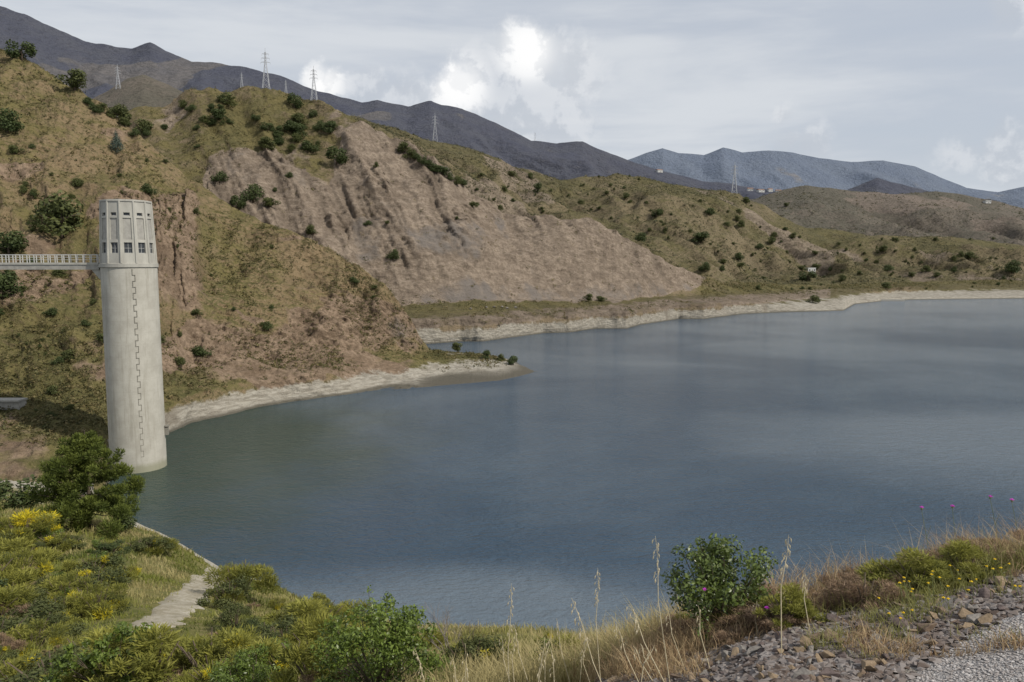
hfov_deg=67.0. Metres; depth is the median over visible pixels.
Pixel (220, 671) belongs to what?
leafy bush
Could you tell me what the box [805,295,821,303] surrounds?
bush
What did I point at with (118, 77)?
lattice pylon
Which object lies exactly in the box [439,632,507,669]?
olive bush
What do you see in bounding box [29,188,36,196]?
bush
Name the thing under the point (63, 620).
olive bush
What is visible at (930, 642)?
stone
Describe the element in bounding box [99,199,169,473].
intake tower
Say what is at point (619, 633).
oat stalk
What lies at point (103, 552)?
leafy bush
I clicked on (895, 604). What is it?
stone
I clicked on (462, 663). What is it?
oat stalk
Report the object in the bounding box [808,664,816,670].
stone
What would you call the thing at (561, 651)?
oat stalk
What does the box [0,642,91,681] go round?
olive bush
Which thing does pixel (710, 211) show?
tree
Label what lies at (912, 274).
tree
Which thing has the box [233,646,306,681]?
broom bush
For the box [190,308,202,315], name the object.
bush
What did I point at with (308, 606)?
broom bush
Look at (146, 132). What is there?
bush
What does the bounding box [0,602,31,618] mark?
heath bush
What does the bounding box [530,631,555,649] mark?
broom bush
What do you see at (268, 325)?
bush
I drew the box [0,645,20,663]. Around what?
olive bush
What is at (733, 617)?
heath bush
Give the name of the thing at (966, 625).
stone
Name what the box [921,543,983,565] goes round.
heath bush
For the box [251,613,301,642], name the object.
olive bush
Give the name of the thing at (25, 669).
broom bush
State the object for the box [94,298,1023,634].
water
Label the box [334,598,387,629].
broom bush
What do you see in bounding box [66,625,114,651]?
broom bush
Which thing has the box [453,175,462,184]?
bush
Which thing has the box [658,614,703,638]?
heath bush
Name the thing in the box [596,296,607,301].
bush
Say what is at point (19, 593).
broom bush
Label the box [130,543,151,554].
olive bush
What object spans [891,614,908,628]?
stone
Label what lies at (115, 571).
olive bush
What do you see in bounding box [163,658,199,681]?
heath bush
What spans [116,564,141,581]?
broom bush
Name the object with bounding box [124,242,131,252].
window
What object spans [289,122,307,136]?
bush
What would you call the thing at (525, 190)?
hill scrub
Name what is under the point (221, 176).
bush
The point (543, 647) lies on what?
leafy bush
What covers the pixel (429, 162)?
bush
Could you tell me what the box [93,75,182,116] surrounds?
back hill
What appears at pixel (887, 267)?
tree
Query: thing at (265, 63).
lattice pylon
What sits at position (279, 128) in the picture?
bush
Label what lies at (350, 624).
broom bush
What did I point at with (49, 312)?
bush
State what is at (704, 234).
tree
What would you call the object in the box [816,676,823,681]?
stone
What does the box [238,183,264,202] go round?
bush
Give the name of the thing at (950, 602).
stone
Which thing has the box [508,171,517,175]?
bush
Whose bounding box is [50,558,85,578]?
broom bush
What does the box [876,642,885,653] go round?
stone
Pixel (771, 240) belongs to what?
tree
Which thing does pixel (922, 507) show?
thistle
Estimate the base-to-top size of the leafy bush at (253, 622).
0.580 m
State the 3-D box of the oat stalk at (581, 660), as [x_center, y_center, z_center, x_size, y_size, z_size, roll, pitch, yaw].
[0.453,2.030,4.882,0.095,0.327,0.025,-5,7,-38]
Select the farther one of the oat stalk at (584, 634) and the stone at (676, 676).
the stone at (676, 676)
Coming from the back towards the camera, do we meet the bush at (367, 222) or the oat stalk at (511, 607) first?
the bush at (367, 222)
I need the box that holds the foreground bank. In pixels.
[0,480,1023,681]
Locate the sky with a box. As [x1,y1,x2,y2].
[0,0,1023,191]
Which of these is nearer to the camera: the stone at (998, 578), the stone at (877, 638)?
the stone at (877, 638)
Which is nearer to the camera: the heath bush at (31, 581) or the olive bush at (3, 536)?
the heath bush at (31, 581)
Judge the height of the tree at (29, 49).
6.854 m
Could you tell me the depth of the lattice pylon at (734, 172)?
936.36 m
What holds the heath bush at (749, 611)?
on the foreground bank
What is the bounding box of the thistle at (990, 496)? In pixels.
[988,495,998,535]
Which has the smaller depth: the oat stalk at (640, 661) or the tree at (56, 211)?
the oat stalk at (640, 661)
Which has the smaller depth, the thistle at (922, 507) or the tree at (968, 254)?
the thistle at (922, 507)
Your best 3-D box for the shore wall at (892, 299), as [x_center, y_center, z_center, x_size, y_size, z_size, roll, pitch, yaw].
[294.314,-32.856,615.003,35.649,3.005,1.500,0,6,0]
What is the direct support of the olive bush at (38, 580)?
on the foreground bank
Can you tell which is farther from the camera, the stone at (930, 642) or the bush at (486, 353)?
the bush at (486, 353)
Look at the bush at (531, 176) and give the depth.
812.36 m
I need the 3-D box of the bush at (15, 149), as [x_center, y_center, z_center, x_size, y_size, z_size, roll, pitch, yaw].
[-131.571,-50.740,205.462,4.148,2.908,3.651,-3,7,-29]
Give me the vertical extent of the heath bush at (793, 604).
0.251 m
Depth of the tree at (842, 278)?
750.73 m
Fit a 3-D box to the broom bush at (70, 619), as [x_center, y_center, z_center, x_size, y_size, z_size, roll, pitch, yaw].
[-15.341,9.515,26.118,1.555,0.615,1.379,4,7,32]
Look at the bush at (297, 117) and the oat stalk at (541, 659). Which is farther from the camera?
the bush at (297, 117)
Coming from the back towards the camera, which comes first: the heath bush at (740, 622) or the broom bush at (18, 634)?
the broom bush at (18, 634)
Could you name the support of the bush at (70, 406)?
on the hillside at (19, 460)
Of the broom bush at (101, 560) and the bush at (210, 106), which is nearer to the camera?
the broom bush at (101, 560)
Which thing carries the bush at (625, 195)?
on the hills at (748, 231)
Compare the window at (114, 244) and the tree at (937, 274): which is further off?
the tree at (937, 274)
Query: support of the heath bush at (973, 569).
on the foreground bank
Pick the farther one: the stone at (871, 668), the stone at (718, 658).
the stone at (718, 658)
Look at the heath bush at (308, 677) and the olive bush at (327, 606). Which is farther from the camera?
the olive bush at (327, 606)
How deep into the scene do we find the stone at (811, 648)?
3.47 m
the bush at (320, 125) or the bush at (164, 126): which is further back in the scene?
the bush at (320, 125)
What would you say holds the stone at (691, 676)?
on the foreground bank
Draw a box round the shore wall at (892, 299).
[881,299,904,300]
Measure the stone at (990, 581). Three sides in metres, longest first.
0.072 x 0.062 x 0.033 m
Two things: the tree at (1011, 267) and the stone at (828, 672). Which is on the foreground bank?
the stone at (828, 672)
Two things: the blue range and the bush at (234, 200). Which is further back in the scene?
the blue range
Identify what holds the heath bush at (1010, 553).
on the foreground bank
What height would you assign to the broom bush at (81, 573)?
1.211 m
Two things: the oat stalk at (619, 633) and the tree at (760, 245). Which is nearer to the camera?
the oat stalk at (619, 633)
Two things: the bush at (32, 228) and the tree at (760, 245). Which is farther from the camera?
the tree at (760, 245)
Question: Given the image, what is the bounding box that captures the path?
[128,567,225,637]
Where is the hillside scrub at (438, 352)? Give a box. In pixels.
[0,48,507,454]
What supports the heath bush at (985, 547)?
on the foreground bank
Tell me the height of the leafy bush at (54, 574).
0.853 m
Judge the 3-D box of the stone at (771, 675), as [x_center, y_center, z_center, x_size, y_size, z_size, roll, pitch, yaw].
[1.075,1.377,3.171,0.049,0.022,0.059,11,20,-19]
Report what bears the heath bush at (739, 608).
on the foreground bank
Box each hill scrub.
[130,86,1023,324]
[225,90,1023,284]
[751,185,1023,243]
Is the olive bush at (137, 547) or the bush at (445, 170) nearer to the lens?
the olive bush at (137, 547)
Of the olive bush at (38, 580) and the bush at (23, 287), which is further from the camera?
the bush at (23, 287)
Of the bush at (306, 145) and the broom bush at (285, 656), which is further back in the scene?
the bush at (306, 145)
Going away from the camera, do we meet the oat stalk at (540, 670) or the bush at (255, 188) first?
the oat stalk at (540, 670)
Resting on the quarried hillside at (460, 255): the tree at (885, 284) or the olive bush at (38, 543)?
the tree at (885, 284)
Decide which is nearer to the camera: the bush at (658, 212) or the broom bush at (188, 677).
the broom bush at (188, 677)
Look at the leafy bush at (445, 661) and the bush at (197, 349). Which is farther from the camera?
the bush at (197, 349)
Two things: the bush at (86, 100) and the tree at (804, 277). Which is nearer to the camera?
the bush at (86, 100)
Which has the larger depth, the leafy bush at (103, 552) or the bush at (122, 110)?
the bush at (122, 110)
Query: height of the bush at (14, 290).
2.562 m
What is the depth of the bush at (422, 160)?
415.87 m
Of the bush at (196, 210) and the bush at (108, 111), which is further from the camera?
the bush at (108, 111)
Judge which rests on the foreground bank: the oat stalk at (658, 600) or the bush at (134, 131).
the oat stalk at (658, 600)
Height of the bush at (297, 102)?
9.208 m
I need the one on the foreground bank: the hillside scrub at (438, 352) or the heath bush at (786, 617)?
the heath bush at (786, 617)
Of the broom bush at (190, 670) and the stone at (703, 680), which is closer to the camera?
the stone at (703, 680)
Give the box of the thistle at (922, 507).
[920,506,930,546]
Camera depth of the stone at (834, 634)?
3.60 m
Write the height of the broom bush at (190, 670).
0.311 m
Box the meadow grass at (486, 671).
[0,494,705,681]
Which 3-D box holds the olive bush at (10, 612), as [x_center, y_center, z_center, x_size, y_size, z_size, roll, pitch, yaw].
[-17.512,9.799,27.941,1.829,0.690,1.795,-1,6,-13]
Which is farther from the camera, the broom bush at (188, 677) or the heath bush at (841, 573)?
the broom bush at (188, 677)
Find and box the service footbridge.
[0,254,100,279]
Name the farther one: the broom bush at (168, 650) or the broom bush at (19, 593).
the broom bush at (19, 593)
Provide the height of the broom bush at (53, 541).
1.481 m
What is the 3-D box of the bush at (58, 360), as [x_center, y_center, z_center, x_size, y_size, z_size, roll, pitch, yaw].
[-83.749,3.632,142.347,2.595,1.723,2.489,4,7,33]
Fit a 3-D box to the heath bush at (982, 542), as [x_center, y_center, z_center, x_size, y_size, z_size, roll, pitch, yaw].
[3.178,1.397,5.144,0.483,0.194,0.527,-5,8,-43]
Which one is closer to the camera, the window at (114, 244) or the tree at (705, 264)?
the window at (114, 244)
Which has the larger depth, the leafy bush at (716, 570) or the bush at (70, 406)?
the bush at (70, 406)
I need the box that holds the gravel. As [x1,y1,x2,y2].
[593,568,1023,681]
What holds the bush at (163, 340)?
on the hillside at (19, 460)
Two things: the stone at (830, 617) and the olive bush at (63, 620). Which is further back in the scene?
the olive bush at (63, 620)
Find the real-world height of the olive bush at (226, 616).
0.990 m
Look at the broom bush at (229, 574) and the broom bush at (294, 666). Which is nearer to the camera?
the broom bush at (294, 666)
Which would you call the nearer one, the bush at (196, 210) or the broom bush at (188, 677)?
the broom bush at (188, 677)
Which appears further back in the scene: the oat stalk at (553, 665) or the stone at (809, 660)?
the oat stalk at (553, 665)
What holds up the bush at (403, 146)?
on the quarried hillside at (460, 255)
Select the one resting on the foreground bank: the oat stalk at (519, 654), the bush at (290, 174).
the oat stalk at (519, 654)
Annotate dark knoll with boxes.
[848,178,996,200]
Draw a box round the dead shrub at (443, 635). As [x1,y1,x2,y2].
[417,603,477,653]
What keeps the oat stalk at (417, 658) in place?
on the foreground bank
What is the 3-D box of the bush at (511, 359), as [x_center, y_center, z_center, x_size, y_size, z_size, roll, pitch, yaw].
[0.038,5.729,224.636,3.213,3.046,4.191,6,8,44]
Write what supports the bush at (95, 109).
on the hillside at (19, 460)
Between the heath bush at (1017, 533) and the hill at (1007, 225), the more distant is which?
the hill at (1007, 225)
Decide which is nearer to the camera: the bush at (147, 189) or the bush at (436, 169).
the bush at (147, 189)
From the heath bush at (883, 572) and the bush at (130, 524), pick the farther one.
the bush at (130, 524)
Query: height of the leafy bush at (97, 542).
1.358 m
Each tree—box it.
[0,107,24,133]
[0,230,29,253]
[0,270,22,304]
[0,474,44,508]
[4,39,37,60]
[21,430,145,538]
[27,189,85,238]
[54,68,87,90]
[110,130,124,153]
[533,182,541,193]
[690,231,710,242]
[696,262,709,270]
[704,208,714,214]
[735,252,744,259]
[737,219,744,227]
[741,197,749,202]
[755,243,763,248]
[767,236,775,243]
[789,232,795,238]
[798,266,807,270]
[798,271,816,280]
[838,274,845,280]
[875,245,887,251]
[881,282,891,288]
[883,265,894,270]
[908,272,916,277]
[919,265,930,271]
[933,272,940,276]
[956,251,963,256]
[963,251,977,258]
[1001,259,1021,273]
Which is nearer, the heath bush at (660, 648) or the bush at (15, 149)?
the heath bush at (660, 648)
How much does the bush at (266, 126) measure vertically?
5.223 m
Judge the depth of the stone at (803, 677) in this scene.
3.11 m
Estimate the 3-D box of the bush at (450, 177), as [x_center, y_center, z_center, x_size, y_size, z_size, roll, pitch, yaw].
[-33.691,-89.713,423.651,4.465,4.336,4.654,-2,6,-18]
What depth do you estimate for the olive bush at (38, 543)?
59.81 m
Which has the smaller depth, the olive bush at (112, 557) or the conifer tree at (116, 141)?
the olive bush at (112, 557)
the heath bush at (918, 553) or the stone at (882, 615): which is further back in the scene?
the heath bush at (918, 553)
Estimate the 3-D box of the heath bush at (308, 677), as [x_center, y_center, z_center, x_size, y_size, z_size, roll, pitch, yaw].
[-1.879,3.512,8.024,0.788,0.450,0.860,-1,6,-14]
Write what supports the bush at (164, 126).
on the quarried hillside at (460, 255)
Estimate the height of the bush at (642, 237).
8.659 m
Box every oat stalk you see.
[413,649,424,679]
[462,643,467,681]
[499,636,508,678]
[506,586,513,681]
[510,637,516,678]
[513,625,527,680]
[537,655,544,681]
[538,639,546,679]
[549,650,554,681]
[557,622,569,681]
[571,600,600,681]
[580,637,589,681]
[580,650,589,681]
[594,571,600,678]
[614,625,638,681]
[626,606,663,681]
[633,646,652,680]
[641,647,656,681]
[652,536,669,681]
[664,610,684,667]
[695,607,710,670]
[780,535,791,652]
[801,574,809,630]
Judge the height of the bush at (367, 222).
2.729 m
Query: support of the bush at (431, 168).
on the quarried hillside at (460, 255)
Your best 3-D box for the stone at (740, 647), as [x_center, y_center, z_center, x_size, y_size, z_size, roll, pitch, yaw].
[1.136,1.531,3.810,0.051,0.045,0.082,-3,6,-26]
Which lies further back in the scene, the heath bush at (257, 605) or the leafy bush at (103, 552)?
the leafy bush at (103, 552)
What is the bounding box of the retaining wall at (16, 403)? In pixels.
[0,398,27,409]
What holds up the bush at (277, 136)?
on the quarried hillside at (460, 255)
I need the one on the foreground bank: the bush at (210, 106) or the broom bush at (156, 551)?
the broom bush at (156, 551)
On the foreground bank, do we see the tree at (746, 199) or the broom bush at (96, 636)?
the broom bush at (96, 636)
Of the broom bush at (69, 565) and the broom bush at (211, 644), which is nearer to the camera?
the broom bush at (211, 644)
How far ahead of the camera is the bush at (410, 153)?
421.90 m
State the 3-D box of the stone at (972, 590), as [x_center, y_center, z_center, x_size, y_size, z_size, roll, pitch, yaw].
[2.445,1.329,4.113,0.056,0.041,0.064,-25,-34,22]
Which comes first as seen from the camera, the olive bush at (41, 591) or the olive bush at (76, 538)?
the olive bush at (41, 591)
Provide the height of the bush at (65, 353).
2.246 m
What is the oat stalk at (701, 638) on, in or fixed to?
on the foreground bank
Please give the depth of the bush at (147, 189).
206.33 m
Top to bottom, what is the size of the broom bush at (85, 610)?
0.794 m
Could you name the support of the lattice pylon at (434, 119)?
on the hills at (748, 231)
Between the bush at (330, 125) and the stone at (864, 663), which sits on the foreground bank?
the stone at (864, 663)
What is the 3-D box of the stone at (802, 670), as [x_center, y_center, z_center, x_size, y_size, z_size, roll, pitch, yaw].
[1.175,1.362,3.130,0.096,0.031,0.062,-38,38,-2]
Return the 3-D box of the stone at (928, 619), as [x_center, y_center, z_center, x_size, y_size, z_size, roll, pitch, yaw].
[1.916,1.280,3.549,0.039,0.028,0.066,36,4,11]
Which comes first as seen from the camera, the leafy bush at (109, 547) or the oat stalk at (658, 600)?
the oat stalk at (658, 600)
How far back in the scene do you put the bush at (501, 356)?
228.03 m
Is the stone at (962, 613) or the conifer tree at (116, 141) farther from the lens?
the conifer tree at (116, 141)
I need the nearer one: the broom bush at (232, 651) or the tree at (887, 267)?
the broom bush at (232, 651)
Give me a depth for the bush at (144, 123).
390.51 m
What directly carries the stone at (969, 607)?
on the foreground bank
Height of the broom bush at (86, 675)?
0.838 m
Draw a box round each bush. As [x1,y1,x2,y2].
[0,508,62,540]
[0,526,34,543]
[0,529,17,542]
[0,536,65,569]
[0,537,35,552]
[0,546,54,576]
[0,551,26,566]
[0,553,40,588]
[0,577,7,586]
[0,582,40,610]
[0,587,27,616]
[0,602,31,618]
[0,615,31,645]
[0,632,27,651]
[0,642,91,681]
[0,645,10,658]
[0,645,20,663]
[0,649,49,681]
[2,286,21,294]
[2,598,89,643]
[2,600,54,616]
[6,617,72,656]
[7,665,38,681]
[8,144,24,154]
[8,562,37,587]
[12,582,47,600]
[18,185,27,193]
[18,286,26,291]
[26,257,37,262]
[27,541,48,552]
[28,226,36,230]
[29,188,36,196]
[30,577,51,589]
[31,570,96,603]
[32,527,65,541]
[32,595,80,621]
[32,612,69,633]
[33,531,81,551]
[38,611,80,627]
[38,622,163,681]
[40,574,77,597]
[40,645,61,658]
[41,307,57,315]
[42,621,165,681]
[46,384,60,394]
[47,534,88,548]
[49,568,123,592]
[50,356,64,364]
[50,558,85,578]
[50,571,79,577]
[51,270,68,276]
[56,586,113,609]
[57,565,131,592]
[57,630,196,681]
[58,551,125,581]
[59,582,131,620]
[60,349,74,360]
[60,587,71,596]
[64,595,113,618]
[65,403,74,409]
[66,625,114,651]
[71,177,83,186]
[76,592,132,618]
[81,319,91,325]
[82,97,92,103]
[82,553,119,578]
[83,622,208,681]
[86,537,111,552]
[87,550,122,562]
[88,298,96,304]
[90,539,131,555]
[92,105,103,112]
[95,103,107,110]
[95,333,103,341]
[106,109,113,117]
[108,106,124,113]
[109,103,131,120]
[112,515,137,531]
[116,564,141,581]
[117,117,129,126]
[126,535,174,555]
[127,128,140,136]
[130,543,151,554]
[133,119,153,133]
[135,535,181,556]
[140,183,157,194]
[142,127,152,136]
[154,623,262,678]
[155,647,180,674]
[160,124,168,129]
[161,335,166,342]
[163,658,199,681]
[168,669,209,681]
[172,658,238,681]
[174,356,185,365]
[178,99,186,107]
[184,104,195,111]
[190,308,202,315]
[191,345,214,356]
[193,207,201,215]
[194,573,251,611]
[198,114,211,123]
[201,559,281,600]
[207,103,214,111]
[207,658,259,681]
[209,171,228,182]
[210,108,227,120]
[212,587,245,606]
[212,601,261,631]
[213,628,260,658]
[216,92,237,107]
[216,605,254,623]
[216,637,297,679]
[217,104,224,109]
[221,645,267,676]
[224,636,297,680]
[229,195,246,209]
[233,618,271,631]
[233,643,280,681]
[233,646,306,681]
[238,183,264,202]
[246,602,260,609]
[246,663,278,681]
[250,114,260,120]
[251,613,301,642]
[257,136,275,146]
[259,122,273,130]
[259,138,275,149]
[259,595,360,624]
[262,197,280,207]
[262,321,274,329]
[262,626,295,643]
[265,610,371,681]
[268,597,285,609]
[274,133,280,140]
[276,125,282,132]
[276,609,348,648]
[280,636,317,681]
[282,119,295,131]
[285,172,292,177]
[286,92,303,108]
[287,133,302,141]
[287,144,295,150]
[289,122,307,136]
[291,113,308,123]
[298,650,353,681]
[300,140,322,151]
[301,591,331,613]
[305,224,317,234]
[307,109,317,117]
[309,585,448,681]
[310,599,349,612]
[312,601,356,625]
[313,120,324,130]
[315,648,394,681]
[321,120,337,133]
[325,145,348,166]
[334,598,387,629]
[340,605,365,628]
[343,622,375,637]
[349,276,361,283]
[363,220,372,225]
[385,249,399,259]
[396,141,411,152]
[402,149,416,159]
[417,155,426,165]
[420,628,452,650]
[421,655,457,681]
[424,159,433,167]
[428,163,437,171]
[433,165,443,172]
[439,166,452,175]
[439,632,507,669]
[446,173,454,180]
[448,639,524,664]
[451,342,462,351]
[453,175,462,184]
[469,201,478,207]
[482,349,489,358]
[498,353,504,360]
[506,355,517,364]
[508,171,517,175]
[519,636,560,667]
[528,172,534,179]
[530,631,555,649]
[532,633,585,660]
[582,293,592,300]
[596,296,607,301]
[622,192,628,198]
[633,232,647,241]
[649,641,674,659]
[650,209,661,216]
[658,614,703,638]
[659,612,689,644]
[660,532,781,645]
[681,624,705,648]
[702,602,746,628]
[703,621,733,639]
[711,628,746,647]
[720,613,759,634]
[726,583,779,631]
[739,617,772,629]
[741,604,814,632]
[749,603,801,631]
[752,581,828,630]
[774,591,817,620]
[777,590,839,611]
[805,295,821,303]
[814,570,858,596]
[818,572,876,608]
[825,572,912,610]
[829,566,874,581]
[840,579,904,607]
[853,546,964,594]
[879,572,946,593]
[894,548,941,560]
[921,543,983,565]
[924,539,1006,587]
[943,561,993,587]
[947,534,1023,549]
[971,538,1016,561]
[984,544,1023,568]
[1008,529,1023,539]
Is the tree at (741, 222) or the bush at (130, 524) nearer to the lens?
the bush at (130, 524)
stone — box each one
[607,675,618,681]
[622,674,631,681]
[670,673,682,678]
[689,672,695,680]
[699,678,709,681]
[714,654,721,661]
[721,650,730,657]
[731,647,739,655]
[736,644,746,653]
[744,646,760,655]
[758,672,765,679]
[768,671,778,678]
[774,631,785,638]
[792,667,813,677]
[793,647,805,651]
[794,674,809,679]
[799,636,812,649]
[806,658,811,665]
[807,645,813,651]
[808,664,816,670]
[808,674,815,680]
[810,632,820,640]
[815,653,822,662]
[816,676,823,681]
[819,668,841,678]
[822,628,839,641]
[822,650,834,657]
[825,613,839,623]
[836,653,846,657]
[861,660,876,670]
[865,665,877,671]
[870,633,881,642]
[876,612,887,618]
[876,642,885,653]
[877,659,886,664]
[881,653,889,658]
[891,601,904,606]
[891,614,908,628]
[916,623,936,632]
[921,639,937,645]
[925,616,931,622]
[929,611,938,618]
[934,606,945,614]
[940,597,952,607]
[957,607,972,618]
[963,622,974,627]
[965,603,973,612]
[966,613,980,623]
[967,587,976,593]
[978,586,992,598]
[978,613,992,624]
[984,578,995,584]
[994,576,1006,585]
[997,606,1005,610]
[1012,592,1021,597]
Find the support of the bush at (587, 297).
on the quarried hillside at (460, 255)
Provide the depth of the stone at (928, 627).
3.46 m
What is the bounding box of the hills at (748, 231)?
[345,114,1023,284]
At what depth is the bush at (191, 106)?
406.40 m
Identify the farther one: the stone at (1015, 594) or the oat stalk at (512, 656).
the oat stalk at (512, 656)
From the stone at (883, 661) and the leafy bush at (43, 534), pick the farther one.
the leafy bush at (43, 534)
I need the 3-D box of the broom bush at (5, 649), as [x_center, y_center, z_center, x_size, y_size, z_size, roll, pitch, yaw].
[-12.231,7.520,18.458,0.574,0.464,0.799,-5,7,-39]
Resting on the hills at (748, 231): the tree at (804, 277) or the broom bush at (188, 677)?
the tree at (804, 277)
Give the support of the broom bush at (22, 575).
on the foreground bank
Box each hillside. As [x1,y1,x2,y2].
[0,50,533,489]
[125,86,1023,343]
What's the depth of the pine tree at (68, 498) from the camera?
68.50 m
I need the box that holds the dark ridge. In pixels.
[0,6,774,198]
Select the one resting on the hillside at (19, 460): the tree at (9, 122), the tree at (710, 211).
the tree at (9, 122)
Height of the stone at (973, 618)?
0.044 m
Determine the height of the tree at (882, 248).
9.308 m
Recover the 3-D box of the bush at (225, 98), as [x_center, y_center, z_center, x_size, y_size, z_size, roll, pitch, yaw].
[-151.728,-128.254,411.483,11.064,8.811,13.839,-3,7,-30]
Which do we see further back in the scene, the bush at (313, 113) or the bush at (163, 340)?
the bush at (313, 113)
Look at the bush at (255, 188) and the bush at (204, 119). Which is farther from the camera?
the bush at (204, 119)
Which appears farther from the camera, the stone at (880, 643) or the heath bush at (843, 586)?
the heath bush at (843, 586)
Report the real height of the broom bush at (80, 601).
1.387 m
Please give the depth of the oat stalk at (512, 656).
5.16 m
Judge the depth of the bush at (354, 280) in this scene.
218.01 m
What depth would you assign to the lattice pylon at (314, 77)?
431.88 m
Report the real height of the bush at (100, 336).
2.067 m
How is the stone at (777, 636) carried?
on the foreground bank
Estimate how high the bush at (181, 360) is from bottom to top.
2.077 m
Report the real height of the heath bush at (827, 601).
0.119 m
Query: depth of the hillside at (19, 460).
192.99 m
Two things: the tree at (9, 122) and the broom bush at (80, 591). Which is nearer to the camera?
the broom bush at (80, 591)
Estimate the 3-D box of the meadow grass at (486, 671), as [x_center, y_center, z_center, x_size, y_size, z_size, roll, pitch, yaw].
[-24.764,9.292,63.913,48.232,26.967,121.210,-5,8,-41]
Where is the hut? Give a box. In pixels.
[805,267,815,272]
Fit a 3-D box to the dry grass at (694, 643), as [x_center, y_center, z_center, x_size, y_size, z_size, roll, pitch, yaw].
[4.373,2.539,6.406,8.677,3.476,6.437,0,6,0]
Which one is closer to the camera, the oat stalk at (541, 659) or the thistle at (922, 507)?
the oat stalk at (541, 659)
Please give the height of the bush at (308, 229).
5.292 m
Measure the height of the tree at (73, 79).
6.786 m
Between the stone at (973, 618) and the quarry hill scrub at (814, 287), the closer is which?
the stone at (973, 618)
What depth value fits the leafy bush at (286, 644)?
10.32 m
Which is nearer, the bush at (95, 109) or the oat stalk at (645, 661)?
the oat stalk at (645, 661)
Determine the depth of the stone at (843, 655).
3.31 m
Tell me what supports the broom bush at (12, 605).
on the foreground bank
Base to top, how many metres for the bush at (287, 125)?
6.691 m
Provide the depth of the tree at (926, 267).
837.42 m
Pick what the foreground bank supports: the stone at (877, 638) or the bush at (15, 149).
the stone at (877, 638)
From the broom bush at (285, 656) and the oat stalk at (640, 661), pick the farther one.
the broom bush at (285, 656)
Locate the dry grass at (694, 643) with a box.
[528,503,1023,681]
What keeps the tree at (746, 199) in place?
on the hills at (748, 231)
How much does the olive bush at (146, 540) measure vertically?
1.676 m
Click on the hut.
(810, 269)
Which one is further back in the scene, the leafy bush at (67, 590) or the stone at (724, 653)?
the leafy bush at (67, 590)
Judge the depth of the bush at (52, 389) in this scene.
132.98 m
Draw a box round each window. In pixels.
[112,242,117,252]
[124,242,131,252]
[138,243,144,252]
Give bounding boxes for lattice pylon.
[114,66,120,89]
[262,52,269,87]
[310,66,317,99]
[432,115,437,141]
[731,165,738,193]
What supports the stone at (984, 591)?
on the foreground bank
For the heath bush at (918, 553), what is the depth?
5.07 m
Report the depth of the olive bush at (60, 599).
27.55 m
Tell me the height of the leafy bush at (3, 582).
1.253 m
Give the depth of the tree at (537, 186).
750.84 m
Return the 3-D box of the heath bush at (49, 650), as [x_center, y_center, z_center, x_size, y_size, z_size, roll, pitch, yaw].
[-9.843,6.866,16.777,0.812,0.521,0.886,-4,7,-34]
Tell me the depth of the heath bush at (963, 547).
4.47 m
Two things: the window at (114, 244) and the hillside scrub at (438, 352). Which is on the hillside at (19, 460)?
the hillside scrub at (438, 352)
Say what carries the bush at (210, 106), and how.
on the quarried hillside at (460, 255)
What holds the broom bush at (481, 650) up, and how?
on the foreground bank
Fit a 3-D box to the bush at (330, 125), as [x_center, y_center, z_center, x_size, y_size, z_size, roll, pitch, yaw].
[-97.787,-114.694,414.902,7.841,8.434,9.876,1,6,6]
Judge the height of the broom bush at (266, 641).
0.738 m
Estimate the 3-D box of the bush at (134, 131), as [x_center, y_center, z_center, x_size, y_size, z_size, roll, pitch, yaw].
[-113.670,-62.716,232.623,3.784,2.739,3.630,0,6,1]
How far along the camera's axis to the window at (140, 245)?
109.43 m
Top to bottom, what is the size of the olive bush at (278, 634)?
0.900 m
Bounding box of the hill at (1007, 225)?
[749,185,1023,245]
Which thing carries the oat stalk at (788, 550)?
on the foreground bank
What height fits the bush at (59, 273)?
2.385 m
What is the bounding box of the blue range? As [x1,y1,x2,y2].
[629,147,1023,207]
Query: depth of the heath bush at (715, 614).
4.61 m
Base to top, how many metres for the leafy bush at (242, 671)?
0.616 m
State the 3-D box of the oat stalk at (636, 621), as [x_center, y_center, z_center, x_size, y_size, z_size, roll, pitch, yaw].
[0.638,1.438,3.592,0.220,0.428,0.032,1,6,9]
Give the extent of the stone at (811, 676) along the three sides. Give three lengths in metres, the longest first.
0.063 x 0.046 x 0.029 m
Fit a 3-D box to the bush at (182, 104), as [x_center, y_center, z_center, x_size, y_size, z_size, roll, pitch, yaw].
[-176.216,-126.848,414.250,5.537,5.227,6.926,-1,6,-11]
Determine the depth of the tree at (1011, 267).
822.34 m
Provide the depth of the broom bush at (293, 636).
15.61 m
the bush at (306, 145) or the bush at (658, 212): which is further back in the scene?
the bush at (658, 212)
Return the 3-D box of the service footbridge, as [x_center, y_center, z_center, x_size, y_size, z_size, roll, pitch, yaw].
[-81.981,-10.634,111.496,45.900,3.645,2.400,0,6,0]
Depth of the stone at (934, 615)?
3.58 m
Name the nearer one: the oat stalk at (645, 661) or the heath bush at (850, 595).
the oat stalk at (645, 661)
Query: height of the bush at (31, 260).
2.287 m
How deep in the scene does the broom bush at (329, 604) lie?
44.01 m
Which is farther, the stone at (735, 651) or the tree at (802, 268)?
the tree at (802, 268)
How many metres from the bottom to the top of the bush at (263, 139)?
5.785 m
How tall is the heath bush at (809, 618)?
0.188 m
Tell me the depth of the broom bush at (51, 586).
32.85 m
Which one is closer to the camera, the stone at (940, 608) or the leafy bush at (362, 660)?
the stone at (940, 608)

